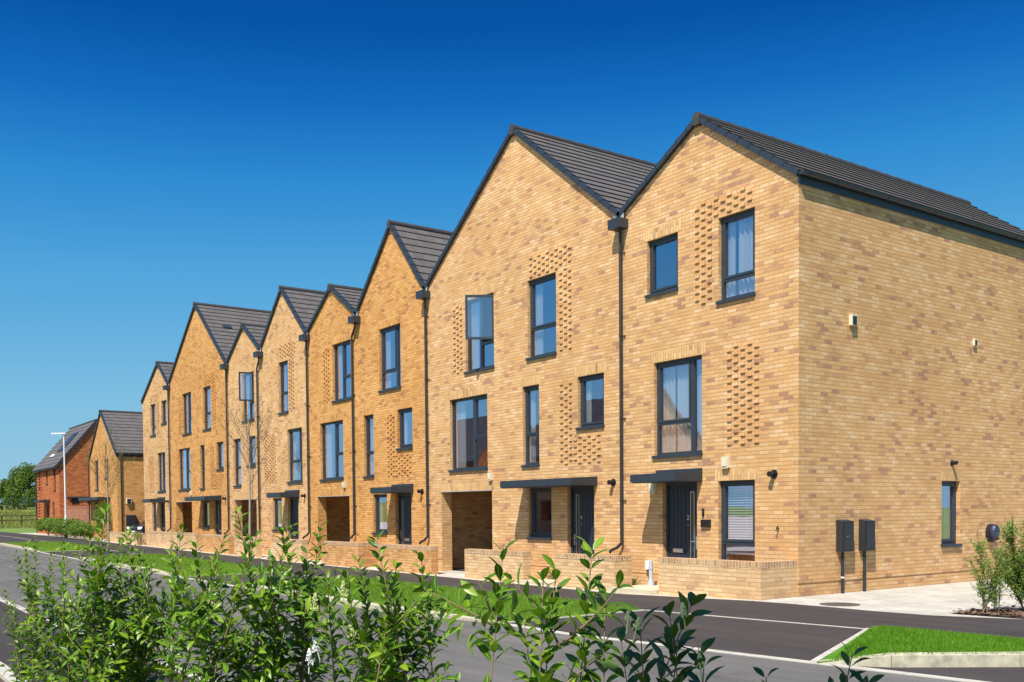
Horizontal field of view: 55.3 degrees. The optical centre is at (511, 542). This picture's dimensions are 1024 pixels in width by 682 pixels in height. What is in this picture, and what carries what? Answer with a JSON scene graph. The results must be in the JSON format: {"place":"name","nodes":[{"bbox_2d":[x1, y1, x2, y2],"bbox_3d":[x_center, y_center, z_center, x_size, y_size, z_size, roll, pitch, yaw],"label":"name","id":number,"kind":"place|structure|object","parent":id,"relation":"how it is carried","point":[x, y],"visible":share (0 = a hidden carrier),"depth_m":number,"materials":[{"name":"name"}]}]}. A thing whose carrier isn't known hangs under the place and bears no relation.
{"place":"outdoors","nodes":[
{"label":"outdoors","id":0,"kind":"place"},
{"bbox_2d":[0,503,37,528],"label":"field bank","id":1,"kind":"structure","parent":0,"point":[4,509],"depth_m":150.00,"materials":[{"name":"green plant"}]},
{"bbox_2d":[0,478,21,502],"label":"tree","id":2,"kind":"object","parent":1,"relation":"on","point":[5,484],"visible":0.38,"depth_m":176.74,"materials":[{"name":"green plant"}]},
{"bbox_2d":[0,495,35,509],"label":"field hedge","id":3,"kind":"object","parent":1,"relation":"on","point":[17,504],"visible":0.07,"depth_m":152.97,"materials":[{"name":"green plant"}]},
{"bbox_2d":[3,462,36,506],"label":"tree","id":4,"kind":"object","parent":1,"relation":"on","point":[23,480],"visible":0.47,"depth_m":161.37,"materials":[{"name":"green plant"}]},
{"bbox_2d":[0,535,80,681],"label":"privet shrub","id":5,"kind":"object","parent":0,"point":[30,594],"visible":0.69,"depth_m":3.96,"materials":[{"name":"green plant"}]},
{"bbox_2d":[4,540,105,551],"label":"grass verge","id":6,"kind":"object","parent":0,"point":[55,548],"depth_m":44.95,"materials":[{"name":"green plant"}]},
{"bbox_2d":[21,533,124,543],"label":"side paving","id":7,"kind":"structure","parent":0,"point":[81,537],"depth_m":66.14,"materials":[{"name":"grey concrete"}]},
{"bbox_2d":[42,517,81,532],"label":"garden bush","id":8,"kind":"object","parent":7,"relation":"on","point":[51,524],"visible":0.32,"depth_m":63.80,"materials":[{"name":"green plant"}]},
{"bbox_2d":[49,516,93,537],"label":"garden bush","id":9,"kind":"object","parent":7,"relation":"on","point":[67,522],"visible":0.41,"depth_m":61.60,"materials":[{"name":"green plant"}]},
{"bbox_2d":[60,522,102,537],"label":"garden bush","id":10,"kind":"object","parent":7,"relation":"on","point":[73,530],"visible":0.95,"depth_m":59.01,"materials":[{"name":"green plant"}]},
{"bbox_2d":[91,500,111,535],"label":"garden bush","id":11,"kind":"object","parent":7,"relation":"on","point":[98,513],"visible":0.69,"depth_m":57.89,"materials":[{"name":"green plant"}]},
{"bbox_2d":[126,520,144,532],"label":"parked car","id":12,"kind":"object","parent":7,"relation":"on","point":[138,527],"visible":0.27,"depth_m":56.48,"materials":[{"name":"black paint"}]},
{"bbox_2d":[0,601,198,681],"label":"footway","id":13,"kind":"structure","parent":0,"point":[5,655],"depth_m":12.78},
{"bbox_2d":[18,502,186,681],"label":"privet shrub","id":14,"kind":"object","parent":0,"point":[135,636],"visible":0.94,"depth_m":2.94,"materials":[{"name":"green plant"}]},
{"bbox_2d":[85,553,268,575],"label":"grass verge","id":15,"kind":"object","parent":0,"point":[186,567],"depth_m":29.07,"materials":[{"name":"green plant"}]},
{"bbox_2d":[216,389,298,568],"bbox_3d":[-7.416,-1.850,28.422,2.307,5.465,2.204,-2,2,-36],"label":"young tree","id":16,"kind":"object","parent":15,"relation":"on","point":[250,462],"visible":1,"depth_m":28.40,"materials":[{"name":"brown plant"}]},
{"bbox_2d":[0,528,458,572],"bbox_3d":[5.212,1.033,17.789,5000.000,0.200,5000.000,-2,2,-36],"label":"ground","id":17,"kind":"structure","parent":0,"point":[21,530],"depth_m":94.35,"materials":[{"name":"green plant"}]},
{"bbox_2d":[0,662,26,681],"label":"bed kerb","id":18,"kind":"structure","parent":17,"relation":"on","point":[6,677],"depth_m":9.70,"materials":[{"name":"concrete"}]},
{"bbox_2d":[32,419,96,534],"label":"detached house","id":19,"kind":"structure","parent":17,"relation":"on","point":[48,469],"depth_m":71.67,"materials":[{"name":"red brick"}]},
{"bbox_2d":[63,506,90,536],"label":"boundary wall","id":20,"kind":"structure","parent":17,"relation":"on","point":[81,513],"depth_m":66.63,"materials":[{"name":"red brick"}]},
{"bbox_2d":[0,597,215,681],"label":"kerb","id":21,"kind":"structure","parent":17,"relation":"on","point":[21,608],"depth_m":15.85,"materials":[{"name":"concrete"}]},
{"bbox_2d":[81,428,139,551],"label":"young tree","id":22,"kind":"object","parent":17,"relation":"on","point":[108,502],"visible":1,"depth_m":41.70,"materials":[{"name":"brown plant"}]},
{"bbox_2d":[78,410,144,538],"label":"detached house","id":23,"kind":"structure","parent":17,"relation":"on","point":[127,498],"depth_m":58.51,"materials":[{"name":"beige brick"}]},
{"bbox_2d":[109,532,145,544],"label":"garden wall","id":24,"kind":"structure","parent":17,"relation":"on","point":[113,536],"depth_m":52.11,"materials":[{"name":"brick"}]},
{"bbox_2d":[140,361,173,532],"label":"terraced house","id":25,"kind":"structure","parent":17,"relation":"on","point":[153,401],"depth_m":50.46,"materials":[{"name":"brick"}]},
{"bbox_2d":[157,452,165,491],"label":"window","id":26,"kind":"structure","parent":25,"relation":"in","point":[162,470],"depth_m":50.17,"materials":[{"name":"grey glass"}]},
{"bbox_2d":[146,531,199,550],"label":"garden wall","id":27,"kind":"structure","parent":17,"relation":"on","point":[157,538],"depth_m":45.62,"materials":[{"name":"brick"}]},
{"bbox_2d":[162,302,270,548],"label":"terraced house","id":28,"kind":"structure","parent":17,"relation":"on","point":[197,452],"depth_m":44.94,"materials":[{"name":"beige brick"}]},
{"bbox_2d":[178,448,190,490],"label":"window","id":29,"kind":"structure","parent":28,"relation":"in","point":[184,453],"depth_m":47.10,"materials":[{"name":"grey glass"}]},
{"bbox_2d":[182,392,191,435],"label":"window","id":30,"kind":"structure","parent":28,"relation":"in","point":[187,397],"depth_m":46.57,"materials":[{"name":"grey glass"}]},
{"bbox_2d":[199,445,204,489],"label":"window","id":31,"kind":"structure","parent":28,"relation":"in","point":[203,454],"depth_m":44.87,"materials":[{"name":"grey glass"}]},
{"bbox_2d":[201,501,209,528],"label":"window","id":32,"kind":"structure","parent":28,"relation":"in","point":[206,503],"depth_m":44.71,"materials":[{"name":"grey glass"}]},
{"bbox_2d":[202,386,210,430],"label":"window","id":33,"kind":"structure","parent":28,"relation":"in","point":[207,390],"depth_m":44.19,"materials":[{"name":"grey glass"}]},
{"bbox_2d":[216,500,221,534],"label":"door","id":34,"kind":"structure","parent":28,"relation":"in","point":[218,503],"depth_m":43.42,"materials":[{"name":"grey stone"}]},
{"bbox_2d":[215,442,223,470],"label":"window","id":35,"kind":"structure","parent":28,"relation":"in","point":[220,445],"depth_m":42.94,"materials":[{"name":"grey glass"}]},
{"bbox_2d":[202,534,233,554],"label":"garden wall","id":36,"kind":"structure","parent":17,"relation":"on","point":[211,541],"depth_m":40.40,"materials":[{"name":"beige brick"}]},
{"bbox_2d":[235,536,261,557],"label":"garden wall","id":37,"kind":"structure","parent":17,"relation":"on","point":[257,550],"depth_m":37.55,"materials":[{"name":"brick"}]},
{"bbox_2d":[219,285,324,558],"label":"terraced house","id":38,"kind":"structure","parent":17,"relation":"on","point":[269,357],"depth_m":37.80,"materials":[{"name":"brick"}]},
{"bbox_2d":[233,439,241,486],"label":"window","id":39,"kind":"structure","parent":38,"relation":"in","point":[238,454],"depth_m":41.22,"materials":[{"name":"grey glass"}]},
{"bbox_2d":[238,372,254,422],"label":"window","id":40,"kind":"structure","parent":38,"relation":"in","point":[248,375],"depth_m":39.87,"materials":[{"name":"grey glass"}]},
{"bbox_2d":[272,498,281,530],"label":"window","id":41,"kind":"structure","parent":38,"relation":"in","point":[278,501],"depth_m":37.83,"materials":[{"name":"grey glass"}]},
{"bbox_2d":[278,361,288,414],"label":"window","id":42,"kind":"structure","parent":38,"relation":"in","point":[284,365],"depth_m":37.01,"materials":[{"name":"grey glass"}]},
{"bbox_2d":[290,498,298,538],"bbox_3d":[-8.054,-0.582,36.455,0.130,2.209,0.980,-2,2,-36],"label":"door","id":43,"kind":"structure","parent":38,"relation":"in","point":[294,511],"depth_m":36.56,"materials":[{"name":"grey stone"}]},
{"bbox_2d":[287,428,302,483],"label":"window","id":44,"kind":"structure","parent":38,"relation":"in","point":[296,470],"depth_m":36.29,"materials":[{"name":"grey glass"}]},
{"bbox_2d":[271,538,307,561],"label":"garden wall","id":45,"kind":"structure","parent":17,"relation":"on","point":[298,543],"depth_m":34.02,"materials":[{"name":"brick"}]},
{"bbox_2d":[298,220,452,560],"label":"terraced house","id":46,"kind":"structure","parent":17,"relation":"on","point":[365,410],"depth_m":30.97,"materials":[{"name":"beige brick"}]},
{"bbox_2d":[319,420,343,480],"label":"window","id":47,"kind":"structure","parent":46,"relation":"in","point":[332,432],"depth_m":33.74,"materials":[{"name":"grey glass"}]},
{"bbox_2d":[331,340,350,402],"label":"window","id":48,"kind":"structure","parent":46,"relation":"in","point":[342,350],"depth_m":32.87,"materials":[{"name":"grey glass"}]},
{"bbox_2d":[363,415,373,477],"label":"window","id":49,"kind":"structure","parent":46,"relation":"in","point":[369,419],"depth_m":31.48,"materials":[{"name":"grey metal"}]},
{"bbox_2d":[372,494,387,534],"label":"window","id":50,"kind":"structure","parent":46,"relation":"in","point":[380,499],"depth_m":30.98,"materials":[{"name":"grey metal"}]},
{"bbox_2d":[378,324,400,392],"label":"window","id":51,"kind":"structure","parent":46,"relation":"in","point":[391,345],"depth_m":30.19,"materials":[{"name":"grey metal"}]},
{"bbox_2d":[396,408,412,449],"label":"window","id":52,"kind":"structure","parent":46,"relation":"in","point":[406,437],"depth_m":29.54,"materials":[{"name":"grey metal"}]},
{"bbox_2d":[398,493,411,544],"bbox_3d":[-3.201,-0.388,29.675,0.130,2.225,0.980,-2,2,-36],"label":"door","id":53,"kind":"structure","parent":46,"relation":"in","point":[404,502],"depth_m":29.76,"materials":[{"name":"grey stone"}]},
{"bbox_2d":[7,536,864,628],"bbox_3d":[-18.642,0.322,45.164,0.609,0.326,79.692,-2,2,-36],"label":"footpath edging","id":54,"kind":"object","parent":17,"relation":"on","point":[690,613],"visible":0.14,"depth_m":14.07,"materials":[{"name":"concrete"}]},
{"bbox_2d":[464,549,530,582],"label":"garden wall","id":55,"kind":"structure","parent":17,"relation":"on","point":[479,563],"depth_m":23.94,"materials":[{"name":"brick"}]},
{"bbox_2d":[415,124,754,578],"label":"terraced house","id":56,"kind":"structure","parent":17,"relation":"on","point":[519,294],"depth_m":24.36,"materials":[{"name":"brick"}]},
{"bbox_2d":[448,394,487,472],"bbox_3d":[-1.151,-2.953,26.601,0.205,2.015,1.910,-2,2,-36],"label":"window","id":57,"kind":"structure","parent":56,"relation":"in","point":[469,415],"depth_m":26.70,"materials":[{"name":"grey glass"}]},
{"bbox_2d":[463,293,494,373],"bbox_3d":[-1.052,-5.544,25.881,0.747,1.970,1.420,-2,2,-36],"label":"window","id":58,"kind":"structure","parent":56,"relation":"in","point":[480,353],"depth_m":26.10,"materials":[{"name":"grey glass"}]},
{"bbox_2d":[521,385,539,467],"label":"window","id":59,"kind":"structure","parent":56,"relation":"in","point":[532,392],"depth_m":24.39,"materials":[{"name":"glass"}]},
{"bbox_2d":[526,488,551,539],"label":"window","id":60,"kind":"structure","parent":56,"relation":"in","point":[541,513],"depth_m":24.17,"materials":[{"name":"glass"}]},
{"bbox_2d":[526,273,556,360],"bbox_3d":[0.760,-5.490,23.815,0.205,1.970,1.190,-2,2,-36],"label":"window","id":61,"kind":"structure","parent":56,"relation":"in","point":[542,290],"depth_m":23.91,"materials":[{"name":"clear glass"}]},
{"bbox_2d":[570,486,593,553],"bbox_3d":[1.686,-0.200,22.846,0.130,2.225,0.980,-2,2,-36],"label":"door","id":62,"kind":"structure","parent":56,"relation":"in","point":[582,501],"depth_m":22.92,"materials":[{"name":"grey metal"}]},
{"bbox_2d":[575,373,604,429],"bbox_3d":[1.840,-3.228,22.405,0.205,1.235,0.980,-2,2,-36],"label":"window","id":63,"kind":"structure","parent":56,"relation":"in","point":[591,387],"depth_m":22.49,"materials":[{"name":"clear glass"}]},
{"bbox_2d":[658,557,796,599],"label":"garden wall","id":64,"kind":"structure","parent":17,"relation":"on","point":[745,580],"depth_m":17.82,"materials":[{"name":"brick"}]},
{"bbox_2d":[607,112,1023,596],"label":"terraced house","id":65,"kind":"structure","parent":17,"relation":"on","point":[844,340],"depth_m":19.51,"materials":[{"name":"brick"}]},
{"bbox_2d":[644,233,678,297],"bbox_3d":[3.174,-5.785,20.424,0.205,1.195,0.960,-2,2,-36],"label":"window","id":66,"kind":"structure","parent":65,"relation":"in","point":[655,246],"depth_m":20.64,"materials":[{"name":"grey metal"}]},
{"bbox_2d":[652,356,702,458],"bbox_3d":[3.507,-2.785,20.179,0.305,2.100,1.520,-2,2,-36],"label":"window","id":67,"kind":"structure","parent":65,"relation":"in","point":[689,370],"depth_m":20.35,"materials":[{"name":"clear glass"}]},
{"bbox_2d":[666,482,696,557],"bbox_3d":[3.548,-0.129,20.245,0.130,2.224,0.980,-2,2,-36],"label":"door","id":68,"kind":"structure","parent":65,"relation":"in","point":[681,498],"depth_m":20.29,"materials":[{"name":"grey metal"}]},
{"bbox_2d":[716,208,755,303],"bbox_3d":[4.403,-5.508,18.802,0.303,1.760,1.060,-2,2,-36],"label":"window","id":69,"kind":"structure","parent":65,"relation":"in","point":[746,275],"depth_m":18.93,"materials":[{"name":"clear glass"}]},
{"bbox_2d":[721,480,754,559],"bbox_3d":[4.466,-0.380,19.025,0.154,1.665,0.920,-2,2,-36],"label":"window","id":70,"kind":"structure","parent":65,"relation":"in","point":[737,542],"depth_m":19.15,"materials":[{"name":"grey metal"}]},
{"bbox_2d":[836,520,853,593],"bbox_3d":[6.290,0.268,18.431,0.340,1.410,0.174,-2,2,-36],"label":"meter box","id":71,"kind":"object","parent":65,"relation":"attached to","point":[844,535],"visible":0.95,"depth_m":18.36,"materials":[{"name":"grey plastic"}]},
{"bbox_2d":[844,523,853,549],"bbox_3d":[6.331,-0.121,18.357,0.290,0.510,0.025,-2,2,-36],"label":"door","id":72,"kind":"structure","parent":71,"relation":"in","point":[848,527],"depth_m":18.35,"materials":[{"name":"grey plastic"}]},
{"bbox_2d":[859,519,874,591],"bbox_3d":[6.845,0.250,18.832,0.310,1.410,0.166,-2,2,-36],"label":"meter box","id":73,"kind":"object","parent":65,"relation":"attached to","point":[866,534],"visible":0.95,"depth_m":18.76,"materials":[{"name":"grey plastic"}]},
{"bbox_2d":[866,522,874,548],"bbox_3d":[6.885,-0.138,18.759,0.260,0.510,0.017,-2,2,-36],"label":"door","id":74,"kind":"structure","parent":73,"relation":"in","point":[870,526],"depth_m":18.74,"materials":[{"name":"grey plastic"}]},
{"bbox_2d":[941,481,961,547],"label":"window","id":75,"kind":"structure","parent":65,"relation":"in","point":[948,532],"depth_m":20.80,"materials":[{"name":"clear glass"}]},
{"bbox_2d":[985,524,999,541],"bbox_3d":[10.588,-0.214,21.479,0.330,0.400,0.198,-2,2,-36],"label":"car charger","id":76,"kind":"object","parent":65,"relation":"attached to","point":[991,533],"visible":0.96,"depth_m":21.41,"materials":[{"name":"black plastic"}]},
{"bbox_2d":[146,506,352,681],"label":"privet shrub","id":77,"kind":"object","parent":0,"point":[274,662],"visible":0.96,"depth_m":2.47,"materials":[{"name":"green plant"}]},
{"bbox_2d":[293,530,460,681],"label":"privet shrub","id":78,"kind":"object","parent":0,"point":[391,652],"visible":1,"depth_m":2.19,"materials":[{"name":"green plant"}]},
{"bbox_2d":[0,536,862,660],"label":"parking bay surface","id":79,"kind":"object","parent":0,"point":[808,642],"visible":0.27,"depth_m":12.80,"materials":[{"name":"grey asphalt"}]},
{"bbox_2d":[242,584,499,622],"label":"raised kerb","id":80,"kind":"structure","parent":79,"relation":"on","point":[376,606],"depth_m":16.92,"materials":[{"name":"beige concrete"}]},
{"bbox_2d":[809,628,869,662],"bbox_3d":[3.930,1.251,11.550,0.075,0.142,3.201,1,2,30],"label":"verge edging","id":81,"kind":"object","parent":79,"relation":"on","point":[825,654],"visible":0.31,"depth_m":11.00,"materials":[{"name":"concrete"}]},
{"bbox_2d":[131,544,758,600],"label":"front paving","id":82,"kind":"structure","parent":0,"point":[451,574],"depth_m":26.85,"materials":[{"name":"beige concrete"}]},
{"bbox_2d":[322,541,377,567],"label":"garden wall","id":83,"kind":"structure","parent":82,"relation":"on","point":[339,553],"depth_m":30.49,"materials":[{"name":"beige brick"}]},
{"bbox_2d":[377,544,437,574],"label":"garden wall","id":84,"kind":"structure","parent":82,"relation":"on","point":[405,555],"depth_m":27.34,"materials":[{"name":"beige brick"}]},
{"bbox_2d":[555,553,631,590],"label":"garden wall","id":85,"kind":"structure","parent":82,"relation":"on","point":[572,566],"depth_m":20.88,"materials":[{"name":"brick"}]},
{"bbox_2d":[249,575,640,621],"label":"grass verge","id":86,"kind":"object","parent":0,"point":[508,610],"depth_m":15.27,"materials":[{"name":"green plant"}]},
{"bbox_2d":[412,539,522,681],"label":"privet shrub","id":87,"kind":"object","parent":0,"point":[480,643],"visible":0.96,"depth_m":1.69,"materials":[{"name":"green plant"}]},
{"bbox_2d":[0,545,960,681],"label":"road","id":88,"kind":"structure","parent":0,"point":[470,667],"depth_m":10.92,"materials":[{"name":"grey asphalt"}]},
{"bbox_2d":[78,557,181,576],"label":"raised kerb","id":89,"kind":"structure","parent":88,"relation":"on","point":[160,572],"depth_m":29.39,"materials":[{"name":"grey concrete"}]},
{"bbox_2d":[40,552,987,681],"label":"flush kerb","id":90,"kind":"structure","parent":88,"relation":"on","point":[837,665],"depth_m":10.32,"materials":[{"name":"concrete"}]},
{"bbox_2d":[0,532,1023,637],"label":"footpath","id":91,"kind":"structure","parent":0,"point":[823,615],"depth_m":15.76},
{"bbox_2d":[51,433,67,537],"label":"street lamp","id":92,"kind":"object","parent":91,"relation":"on","point":[64,475],"visible":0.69,"depth_m":62.79,"materials":[{"name":"white metal"}]},
{"bbox_2d":[44,535,753,600],"bbox_3d":[-14.991,0.334,43.902,0.060,0.326,65.992,-2,2,-36],"label":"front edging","id":93,"kind":"object","parent":91,"relation":"on","point":[471,579],"visible":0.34,"depth_m":23.92,"materials":[{"name":"concrete"}]},
{"bbox_2d":[0,0,1023,502],"label":"sky","id":94,"kind":"structure","parent":0,"point":[158,158],"materials":[{"name":"blue"}]},
{"bbox_2d":[519,579,554,586],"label":"garden path","id":95,"kind":"structure","parent":0,"point":[547,581],"depth_m":22.42,"materials":[{"name":"beige concrete"}]},
{"bbox_2d":[494,535,637,681],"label":"privet shrub","id":96,"kind":"object","parent":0,"point":[538,673],"visible":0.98,"depth_m":1.60,"materials":[{"name":"green plant"}]},
{"bbox_2d":[608,584,658,594],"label":"garden path","id":97,"kind":"structure","parent":0,"point":[645,590],"depth_m":19.77,"materials":[{"name":"beige concrete"}]},
{"bbox_2d":[645,560,654,585],"bbox_3d":[2.918,0.665,20.683,0.168,0.580,0.582,0,2,2],"label":"service pipe","id":98,"kind":"object","parent":97,"relation":"on","point":[649,567],"visible":0.94,"depth_m":20.44,"materials":[{"name":"grey plastic"}]},
{"bbox_2d":[601,591,724,681],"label":"privet shrub","id":99,"kind":"object","parent":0,"point":[684,619],"visible":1,"depth_m":1.40,"materials":[{"name":"green plant"}]},
{"bbox_2d":[828,641,883,681],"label":"privet shrub","id":100,"kind":"object","parent":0,"point":[843,677],"visible":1,"depth_m":1.30,"materials":[{"name":"green plant"}]},
{"bbox_2d":[759,578,1023,618],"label":"driveway","id":101,"kind":"structure","parent":0,"point":[940,599],"depth_m":17.06,"materials":[{"name":"beige concrete"}]},
{"bbox_2d":[954,611,1023,617],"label":"mulch bed","id":102,"kind":"object","parent":101,"relation":"on","point":[992,615],"visible":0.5,"depth_m":14.38,"materials":[{"name":"soil"}]},
{"bbox_2d":[949,601,1023,616],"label":"bark chippings","id":103,"kind":"object","parent":102,"relation":"on","point":[1008,611],"visible":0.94,"depth_m":14.66,"materials":[{"name":"brown wood"}]},
{"bbox_2d":[989,516,1023,610],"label":"garden shrub","id":104,"kind":"object","parent":103,"relation":"on","point":[1016,567],"visible":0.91,"depth_m":14.72,"materials":[{"name":"green plant"}]},
{"bbox_2d":[963,530,1014,612],"bbox_3d":[7.133,0.443,14.620,0.548,1.267,0.660,-2,2,-36],"label":"garden shrub","id":105,"kind":"object","parent":102,"relation":"on","point":[994,583],"visible":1,"depth_m":14.57,"materials":[{"name":"green plant"}]},
{"bbox_2d":[859,666,1023,681],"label":"side road","id":106,"kind":"structure","parent":0,"point":[1002,674],"depth_m":9.58,"materials":[{"name":"grey asphalt"}]},
{"bbox_2d":[817,651,1023,666],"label":"corner kerb","id":107,"kind":"structure","parent":106,"relation":"on","point":[968,659],"depth_m":9.89,"materials":[{"name":"beige concrete"}]},
{"bbox_2d":[818,624,1023,661],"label":"corner verge","id":108,"kind":"structure","parent":106,"relation":"on","point":[832,654],"depth_m":10.71,"materials":[{"name":"green plant"}]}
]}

